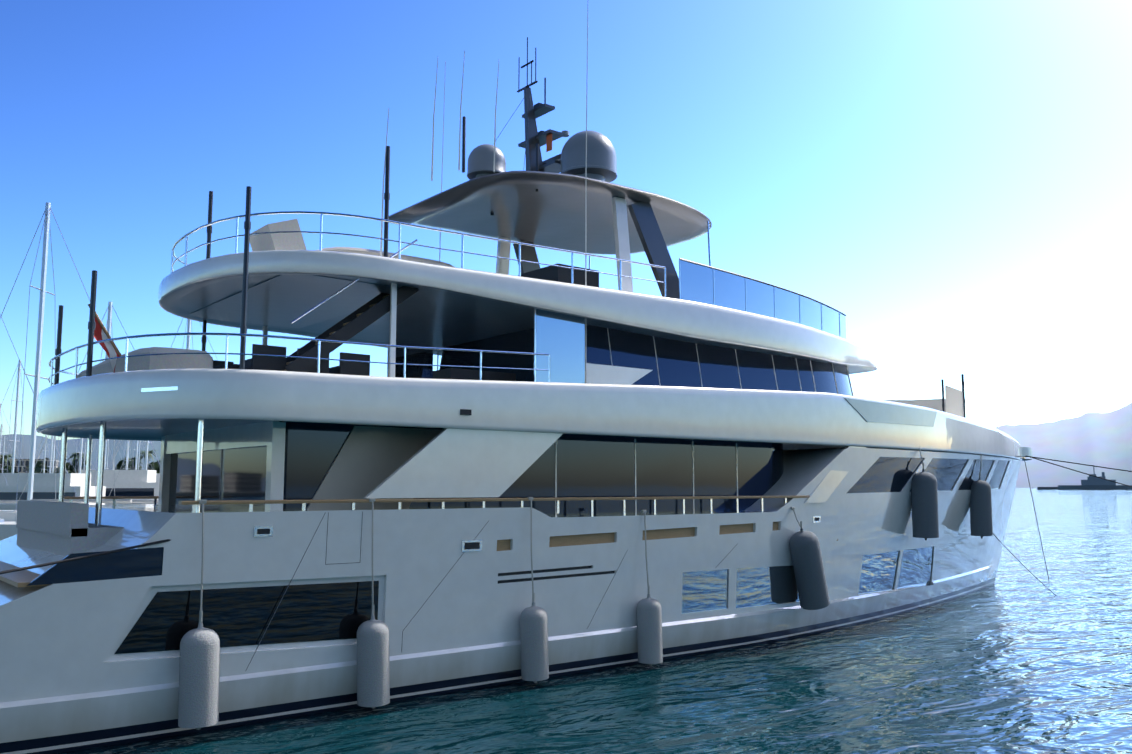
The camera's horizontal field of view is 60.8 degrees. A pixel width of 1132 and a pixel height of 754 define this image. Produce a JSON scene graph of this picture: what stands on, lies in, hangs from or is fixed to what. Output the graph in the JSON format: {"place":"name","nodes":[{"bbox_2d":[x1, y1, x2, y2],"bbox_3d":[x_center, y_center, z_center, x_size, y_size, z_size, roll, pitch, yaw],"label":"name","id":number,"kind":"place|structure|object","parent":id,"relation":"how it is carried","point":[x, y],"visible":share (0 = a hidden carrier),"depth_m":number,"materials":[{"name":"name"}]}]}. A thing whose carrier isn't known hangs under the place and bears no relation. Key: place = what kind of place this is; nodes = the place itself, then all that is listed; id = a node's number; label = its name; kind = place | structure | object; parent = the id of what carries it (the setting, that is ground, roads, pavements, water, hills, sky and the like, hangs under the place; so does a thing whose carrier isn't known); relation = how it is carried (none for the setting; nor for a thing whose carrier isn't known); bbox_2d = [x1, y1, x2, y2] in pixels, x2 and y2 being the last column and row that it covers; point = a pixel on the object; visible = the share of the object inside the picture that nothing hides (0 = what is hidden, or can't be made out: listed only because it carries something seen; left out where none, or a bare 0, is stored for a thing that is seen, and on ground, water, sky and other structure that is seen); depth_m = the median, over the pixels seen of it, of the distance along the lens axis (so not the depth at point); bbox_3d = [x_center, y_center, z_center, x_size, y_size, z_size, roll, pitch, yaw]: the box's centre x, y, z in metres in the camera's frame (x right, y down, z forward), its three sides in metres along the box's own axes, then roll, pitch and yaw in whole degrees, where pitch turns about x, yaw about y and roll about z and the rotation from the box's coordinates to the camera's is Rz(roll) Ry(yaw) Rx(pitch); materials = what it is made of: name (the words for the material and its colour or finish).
{"place":"outdoors","nodes":[
{"label":"outdoors","id":0,"kind":"place"},
{"bbox_2d":[0,434,160,469],"bbox_3d":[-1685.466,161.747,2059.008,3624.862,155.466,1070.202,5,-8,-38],"label":"hills","id":1,"kind":"structure","parent":0,"point":[23,446],"depth_m":2510.88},
{"bbox_2d":[3,459,157,472],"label":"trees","id":2,"kind":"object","parent":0,"point":[25,464],"depth_m":304.32,"materials":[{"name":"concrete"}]},
{"bbox_2d":[0,457,159,472],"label":"shore trees","id":3,"kind":"object","parent":2,"relation":"on","point":[70,469],"visible":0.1,"depth_m":316.53,"materials":[{"name":"green plant"}]},
{"bbox_2d":[0,450,159,472],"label":"palm trees","id":4,"kind":"object","parent":2,"relation":"on","point":[77,457],"visible":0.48,"depth_m":271.58,"materials":[{"name":"green plant"}]},
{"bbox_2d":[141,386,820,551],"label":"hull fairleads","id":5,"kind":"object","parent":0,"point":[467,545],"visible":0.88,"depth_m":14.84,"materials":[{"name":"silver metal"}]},
{"bbox_2d":[0,0,1131,439],"label":"sky","id":6,"kind":"structure","parent":0,"point":[952,179],"materials":[{"name":"blue"}]},
{"bbox_2d":[55,487,1131,753],"bbox_3d":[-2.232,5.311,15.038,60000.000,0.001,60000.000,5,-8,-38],"label":"sea","id":7,"kind":"structure","parent":0,"point":[1017,657],"depth_m":16.74,"materials":[{"name":"teal liquid"}]},
{"bbox_2d":[0,202,217,540],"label":"sailboats","id":8,"kind":"object","parent":7,"relation":"on","point":[31,485],"visible":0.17,"depth_m":80.89,"materials":[{"name":"silver metal"}]},
{"bbox_2d":[0,447,1020,753],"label":"hull","id":9,"kind":"object","parent":7,"relation":"on","point":[70,681],"depth_m":16.57,"materials":[{"name":"white paint"}]},
{"bbox_2d":[0,421,837,586],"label":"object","id":10,"kind":"object","parent":9,"relation":"on","point":[64,529],"visible":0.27,"depth_m":16.04,"materials":[{"name":"white paint"}]},
{"bbox_2d":[58,419,203,525],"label":"support poles","id":11,"kind":"object","parent":10,"relation":"on","point":[199,464],"visible":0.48,"depth_m":15.77,"materials":[{"name":"silver metal"}]},
{"bbox_2d":[169,421,783,515],"bbox_3d":[-1.188,2.709,22.629,14.100,2.450,6.000,5,-8,-38],"label":"house glass","id":12,"kind":"object","parent":10,"relation":"on","point":[595,465],"visible":0.42,"depth_m":20.13,"materials":[{"name":"black glass"}]},
{"bbox_2d":[64,495,809,516],"bbox_3d":[-2.358,2.863,21.667,14.700,0.385,8.058,5,-8,-38],"label":"cap rail","id":13,"kind":"object","parent":9,"relation":"on","point":[351,501],"visible":0.54,"depth_m":17.86,"materials":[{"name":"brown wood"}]},
{"bbox_2d":[246,512,732,669],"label":"hull seams","id":14,"kind":"object","parent":9,"relation":"attached to","point":[359,562],"visible":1,"depth_m":15.58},
{"bbox_2d":[36,368,1031,460],"bbox_3d":[4.621,1.441,27.465,34.705,1.314,8.172,5,-8,-38],"label":"band","id":15,"kind":"object","parent":9,"relation":"on","point":[122,405],"visible":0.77,"depth_m":17.83,"materials":[{"name":"white paint"}]},
{"bbox_2d":[262,283,396,376],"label":"sun deck posts","id":16,"kind":"object","parent":15,"relation":"on","point":[393,309],"visible":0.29,"depth_m":17.52,"materials":[{"name":"metal"}]},
{"bbox_2d":[77,219,598,380],"bbox_3d":[-4.269,-0.899,20.230,10.000,3.636,5.500,5,-8,-38],"label":"deck furniture","id":17,"kind":"object","parent":15,"relation":"on","point":[360,319],"visible":0.23,"depth_m":17.45,"materials":[{"name":"fabric"}]},
{"bbox_2d":[48,211,665,385],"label":"railings","id":18,"kind":"object","parent":15,"relation":"on","point":[126,356],"visible":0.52,"depth_m":17.15,"materials":[{"name":"silver metal"}]},
{"bbox_2d":[88,304,120,371],"bbox_3d":[-7.700,-0.497,16.368,0.102,1.428,0.853,-6,-9,43],"label":"ensign","id":19,"kind":"object","parent":18,"relation":"attached to","point":[110,348],"visible":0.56,"depth_m":16.30,"materials":[{"name":"red fabric"}]},
{"bbox_2d":[54,146,965,417],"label":"black poles","id":20,"kind":"object","parent":15,"relation":"on","point":[243,327],"visible":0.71,"depth_m":15.75,"materials":[{"name":"black metal"}]},
{"bbox_2d":[884,385,963,416],"bbox_3d":[12.850,1.103,33.457,3.379,1.092,4.600,2,-7,-21],"label":"bow dodger","id":21,"kind":"object","parent":20,"relation":"attached to","point":[953,402],"visible":0.23,"depth_m":32.27,"materials":[{"name":"fabric"}]},
{"bbox_2d":[387,308,853,395],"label":"house trim","id":22,"kind":"structure","parent":15,"relation":"on","point":[559,338],"depth_m":20.16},
{"bbox_2d":[158,250,877,373],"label":"upper deck","id":23,"kind":"structure","parent":22,"relation":"on","point":[445,306],"depth_m":20.29,"materials":[{"name":"white paint"}]},
{"bbox_2d":[189,274,418,328],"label":"ceiling","id":24,"kind":"structure","parent":23,"relation":"attached to","point":[283,300],"depth_m":19.30,"materials":[{"name":"grey paint"}]},
{"bbox_2d":[380,7,587,382],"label":"whip antennas","id":25,"kind":"object","parent":23,"relation":"on","point":[494,171],"visible":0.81,"depth_m":20.41,"materials":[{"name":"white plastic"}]},
{"bbox_2d":[389,171,711,298],"bbox_3d":[-0.291,-2.783,23.979,8.400,2.908,5.500,5,-8,-38],"label":"hardtop","id":26,"kind":"object","parent":23,"relation":"on","point":[624,222],"visible":0.94,"depth_m":22.95,"materials":[{"name":"white paint"}]},
{"bbox_2d":[462,37,616,215],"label":"mast domes","id":27,"kind":"structure","parent":26,"relation":"on","point":[601,159],"depth_m":22.62,"materials":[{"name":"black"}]},
{"bbox_2d":[679,258,845,338],"bbox_3d":[3.655,-1.595,27.030,7.500,1.280,6.104,5,-8,-38],"label":"glass windscreen","id":28,"kind":"object","parent":23,"relation":"on","point":[701,283],"visible":0.42,"depth_m":24.03,"materials":[{"name":"blue glass"}]},
{"bbox_2d":[439,324,853,395],"bbox_3d":[3.140,0.484,26.378,12.600,2.480,5.560,5,-8,-38],"label":"house glass","id":29,"kind":"object","parent":22,"relation":"in","point":[678,363],"visible":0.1,"depth_m":23.04,"materials":[{"name":"glass"}]},
{"bbox_2d":[845,398,936,426],"bbox_3d":[6.416,1.338,28.926,5.000,0.560,8.124,5,-8,-38],"label":"bulwark panel","id":30,"kind":"object","parent":15,"relation":"on","point":[871,411],"visible":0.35,"depth_m":25.74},
{"bbox_2d":[178,469,992,729],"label":"boat fenders","id":31,"kind":"object","parent":9,"relation":"attached to","point":[199,680],"visible":0.96,"depth_m":17.37,"materials":[{"name":"grey rubber"}]},
{"bbox_2d":[307,426,865,508],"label":"fashion plates","id":32,"kind":"object","parent":9,"relation":"attached to","point":[387,462],"visible":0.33,"depth_m":17.09,"materials":[{"name":"white paint"}]},
{"bbox_2d":[497,521,778,550],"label":"bulwark openings","id":33,"kind":"object","parent":9,"relation":"on","point":[567,540],"visible":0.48,"depth_m":19.80,"materials":[{"name":"beige wood"}]},
{"bbox_2d":[0,448,1131,622],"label":"lines","id":34,"kind":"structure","parent":7,"relation":"on","point":[203,502],"depth_m":15.70,"materials":[{"name":"white fabric"}]},
{"bbox_2d":[1037,487,1057,489],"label":"breakwater","id":35,"kind":"object","parent":7,"relation":"in","point":[1047,488],"visible":0.21,"depth_m":1284.76,"materials":[{"name":"concrete"}]},
{"bbox_2d":[1058,467,1131,489],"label":"distant ship","id":36,"kind":"object","parent":7,"relation":"on","point":[1092,483],"visible":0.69,"depth_m":1217.99,"materials":[{"name":"grey metal"}]},
{"bbox_2d":[995,403,1131,486],"bbox_3d":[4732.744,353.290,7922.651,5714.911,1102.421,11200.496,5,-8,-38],"label":"mountain","id":37,"kind":"structure","parent":0,"point":[1101,439],"depth_m":8501.44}
]}

